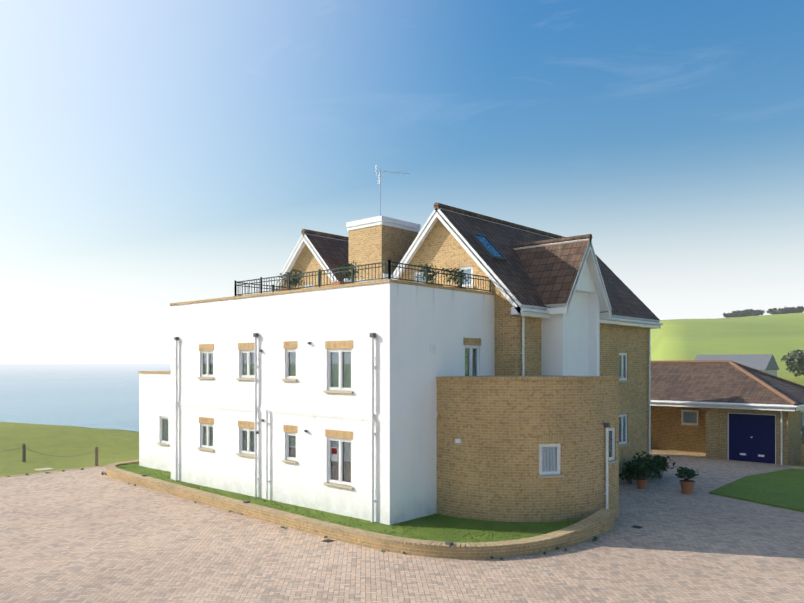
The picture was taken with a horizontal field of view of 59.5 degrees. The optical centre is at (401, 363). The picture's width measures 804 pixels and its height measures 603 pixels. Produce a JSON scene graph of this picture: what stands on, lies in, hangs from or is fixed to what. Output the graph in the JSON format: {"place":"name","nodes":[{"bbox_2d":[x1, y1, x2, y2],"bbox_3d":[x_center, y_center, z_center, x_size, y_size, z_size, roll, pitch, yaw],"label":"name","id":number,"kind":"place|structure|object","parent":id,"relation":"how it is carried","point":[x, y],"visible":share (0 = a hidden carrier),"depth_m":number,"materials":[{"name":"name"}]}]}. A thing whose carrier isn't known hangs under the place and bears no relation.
{"place":"outdoors","nodes":[
{"label":"outdoors","id":0,"kind":"place"},
{"bbox_2d":[34,468,53,470],"bbox_3d":[-15.210,4.492,29.873,0.600,0.040,0.600,0,0,42],"label":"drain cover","id":1,"kind":"object","parent":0,"point":[42,469],"visible":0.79,"depth_m":29.73,"materials":[{"name":"stone"}]},
{"bbox_2d":[0,364,170,431],"bbox_3d":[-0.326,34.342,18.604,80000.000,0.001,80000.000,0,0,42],"label":"sea water","id":2,"kind":"structure","parent":0,"point":[103,396],"depth_m":786.47,"materials":[{"name":"blue liquid"}]},
{"bbox_2d":[0,313,803,476],"bbox_3d":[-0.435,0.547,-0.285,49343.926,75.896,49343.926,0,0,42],"label":"grass field","id":3,"kind":"structure","parent":0,"point":[778,336],"depth_m":187.35,"materials":[{"name":"green plant"}]},
{"bbox_2d":[4,444,97,465],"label":"rope posts","id":4,"kind":"object","parent":3,"relation":"on","point":[24,448],"visible":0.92,"depth_m":31.64,"materials":[{"name":"brown wood"}]},
{"bbox_2d":[0,465,105,477],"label":"paving edging","id":5,"kind":"object","parent":3,"relation":"on","point":[53,471],"depth_m":29.25,"materials":[{"name":"brick"}]},
{"bbox_2d":[0,453,803,602],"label":"forecourt paving","id":6,"kind":"structure","parent":3,"relation":"on","point":[90,535],"depth_m":16.30,"materials":[{"name":"beige brick"}]},
{"bbox_2d":[139,373,170,471],"bbox_3d":[-7.576,2.567,30.125,4.200,4.350,5.600,0,0,42],"label":"annex","id":7,"kind":"object","parent":6,"relation":"on","point":[154,396],"visible":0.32,"depth_m":28.66,"materials":[{"name":"white paint"}]},
{"bbox_2d":[138,371,170,373],"bbox_3d":[-7.597,0.351,30.124,4.230,0.080,5.630,0,0,42],"label":"parapet coping","id":8,"kind":"object","parent":7,"relation":"on","point":[163,372],"visible":0.21,"depth_m":28.47,"materials":[{"name":"stone"}]},
{"bbox_2d":[7,468,597,559],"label":"paving edge weeds","id":9,"kind":"object","parent":6,"relation":"on","point":[594,539],"visible":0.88,"depth_m":18.05,"materials":[{"name":"green plant"}]},
{"bbox_2d":[280,244,331,290],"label":"gable wall","id":10,"kind":"structure","parent":6,"relation":"on","point":[306,261],"depth_m":28.27,"materials":[{"name":"beige brick"}]},
{"bbox_2d":[170,282,493,524],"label":"white block","id":11,"kind":"structure","parent":6,"relation":"on","point":[408,325],"depth_m":20.66,"materials":[{"name":"white paint"}]},
{"bbox_2d":[170,279,494,305],"bbox_3d":[-2.837,-2.199,24.107,11.160,0.080,4.870,0,0,42],"label":"parapet coping","id":12,"kind":"object","parent":11,"relation":"on","point":[354,284],"visible":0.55,"depth_m":20.76,"materials":[{"name":"stone"}]},
{"bbox_2d":[234,260,491,295],"bbox_3d":[-1.381,-2.509,22.869,7.090,0.540,4.730,0,0,42],"label":"terrace railing","id":13,"kind":"object","parent":12,"relation":"on","point":[320,274],"visible":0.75,"depth_m":20.78,"materials":[{"name":"metal"}]},
{"bbox_2d":[280,261,467,290],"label":"potted plants","id":14,"kind":"object","parent":11,"relation":"on","point":[349,276],"visible":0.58,"depth_m":21.35,"materials":[{"name":"plant"}]},
{"bbox_2d":[174,317,650,522],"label":"drainpipes","id":15,"kind":"object","parent":11,"relation":"attached to","point":[432,351],"visible":0.92,"depth_m":22.01,"materials":[{"name":"white plastic"}]},
{"bbox_2d":[157,232,803,489],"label":"windows and trim","id":16,"kind":"structure","parent":11,"relation":"attached to","point":[340,381],"depth_m":21.47,"materials":[{"name":"white plastic"}]},
{"bbox_2d":[331,447,337,460],"bbox_3d":[-1.947,2.591,20.182,0.280,0.400,0.008,0,0,42],"label":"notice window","id":17,"kind":"structure","parent":16,"relation":"attached to","point":[334,454],"depth_m":20.17,"materials":[{"name":"paper"}]},
{"bbox_2d":[116,463,584,543],"bbox_3d":[-3.800,4.252,23.894,19.816,0.040,5.398,0,0,42],"label":"grass bed","id":18,"kind":"object","parent":6,"relation":"on","point":[462,532],"depth_m":18.68,"materials":[{"name":"green plant"}]},
{"bbox_2d":[106,462,614,558],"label":"kerb wall","id":19,"kind":"structure","parent":6,"relation":"on","point":[604,525],"depth_m":17.60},
{"bbox_2d":[142,474,453,547],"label":"ground lights","id":20,"kind":"object","parent":19,"relation":"attached to","point":[449,543],"visible":0.5,"depth_m":16.30},
{"bbox_2d":[105,460,614,548],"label":"kerb coping bricks","id":21,"kind":"object","parent":19,"relation":"on","point":[594,518],"visible":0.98,"depth_m":18.07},
{"bbox_2d":[322,525,641,542],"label":"drain covers","id":22,"kind":"object","parent":6,"relation":"on","point":[330,540],"depth_m":17.94,"materials":[{"name":"metal"}]},
{"bbox_2d":[400,219,648,480],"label":"brick wall","id":23,"kind":"structure","parent":6,"relation":"on","point":[441,247],"depth_m":24.05,"materials":[{"name":"beige brick"}]},
{"bbox_2d":[270,202,659,321],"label":"house roof","id":24,"kind":"structure","parent":23,"relation":"on","point":[539,269],"depth_m":23.84,"materials":[{"name":"brown tile"}]},
{"bbox_2d":[346,216,419,282],"bbox_3d":[-0.690,-1.958,26.339,1.820,6.600,2.120,0,0,42],"label":"chimney","id":25,"kind":"object","parent":24,"relation":"attached to","point":[377,239],"visible":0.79,"depth_m":25.53,"materials":[{"name":"brick"}]},
{"bbox_2d":[377,169,409,215],"bbox_3d":[-0.325,-6.184,25.322,1.204,1.850,0.756,0,0,3],"label":"tv aerial","id":26,"kind":"object","parent":25,"relation":"on","point":[380,171],"visible":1,"depth_m":25.22,"materials":[{"name":"metal"}]},
{"bbox_2d":[274,211,662,328],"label":"roof trim","id":27,"kind":"structure","parent":24,"relation":"attached to","point":[606,318],"depth_m":23.35,"materials":[{"name":"white plastic"}]},
{"bbox_2d":[541,260,599,375],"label":"bay wall","id":28,"kind":"structure","parent":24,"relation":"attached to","point":[570,343],"depth_m":23.37,"materials":[{"name":"white paint"}]},
{"bbox_2d":[437,379,618,521],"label":"curved brick wall","id":29,"kind":"structure","parent":6,"relation":"on","point":[488,468],"depth_m":19.21,"materials":[{"name":"brick"}]},
{"bbox_2d":[436,375,619,379],"bbox_3d":[3.527,0.404,20.435,4.070,0.075,4.020,0,0,42],"label":"wall coping","id":30,"kind":"object","parent":29,"relation":"on","point":[527,377],"visible":0.92,"depth_m":19.41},
{"bbox_2d":[633,463,650,488],"bbox_3d":[8.653,4.043,25.314,0.629,0.898,0.724,0,0,18],"label":"plant pot","id":31,"kind":"object","parent":6,"relation":"on","point":[642,471],"visible":1,"depth_m":25.22,"materials":[{"name":"ceramic"}]},
{"bbox_2d":[619,451,675,483],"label":"shrubs","id":32,"kind":"object","parent":6,"relation":"on","point":[653,463],"visible":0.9,"depth_m":26.81,"materials":[{"name":"green plant"}]},
{"bbox_2d":[675,466,698,493],"bbox_3d":[9.903,4.019,24.455,0.728,0.944,0.743,0,0,42],"label":"plant pot","id":33,"kind":"object","parent":6,"relation":"on","point":[687,485],"visible":1,"depth_m":24.30,"materials":[{"name":"ceramic"}]},
{"bbox_2d":[694,354,778,375],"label":"distant house","id":34,"kind":"structure","parent":3,"relation":"on","point":[766,363],"depth_m":121.09,"materials":[{"name":"grey"}]},
{"bbox_2d":[723,306,803,317],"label":"hill crest trees","id":35,"kind":"object","parent":3,"relation":"on","point":[752,312],"visible":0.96,"depth_m":538.20,"materials":[{"name":"green plant"}]},
{"bbox_2d":[780,349,803,376],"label":"hill foot trees","id":36,"kind":"object","parent":3,"relation":"on","point":[793,360],"visible":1,"depth_m":147.34,"materials":[{"name":"green plant"}]},
{"bbox_2d":[800,426,803,464],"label":"wall","id":37,"kind":"structure","parent":3,"relation":"on","point":[802,452],"depth_m":31.33,"materials":[{"name":"brick"}]},
{"bbox_2d":[0,0,803,363],"label":"sky","id":38,"kind":"structure","parent":0,"point":[155,154],"materials":[{"name":"blue"}]},
{"bbox_2d":[651,406,801,464],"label":"wall","id":39,"kind":"structure","parent":0,"point":[707,438],"depth_m":33.47,"materials":[{"name":"brown brick"}]},
{"bbox_2d":[651,400,803,464],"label":"garage fascia","id":40,"kind":"structure","parent":39,"relation":"attached to","point":[780,408],"depth_m":32.25,"materials":[{"name":"white plastic"}]},
{"bbox_2d":[651,360,803,405],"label":"garage roof","id":41,"kind":"structure","parent":39,"relation":"on","point":[719,381],"depth_m":34.75,"materials":[{"name":"brown tile"}]},
{"bbox_2d":[728,413,775,463],"bbox_3d":[16.042,3.386,32.243,2.080,2.230,0.060,0,0,42],"label":"garage door","id":42,"kind":"structure","parent":39,"relation":"in","point":[751,437],"depth_m":32.21,"materials":[{"name":"blue metal"}]},
{"bbox_2d":[709,468,803,511],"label":"lawn","id":43,"kind":"structure","parent":0,"point":[775,478],"depth_m":24.78,"materials":[{"name":"green plant"}]}
]}

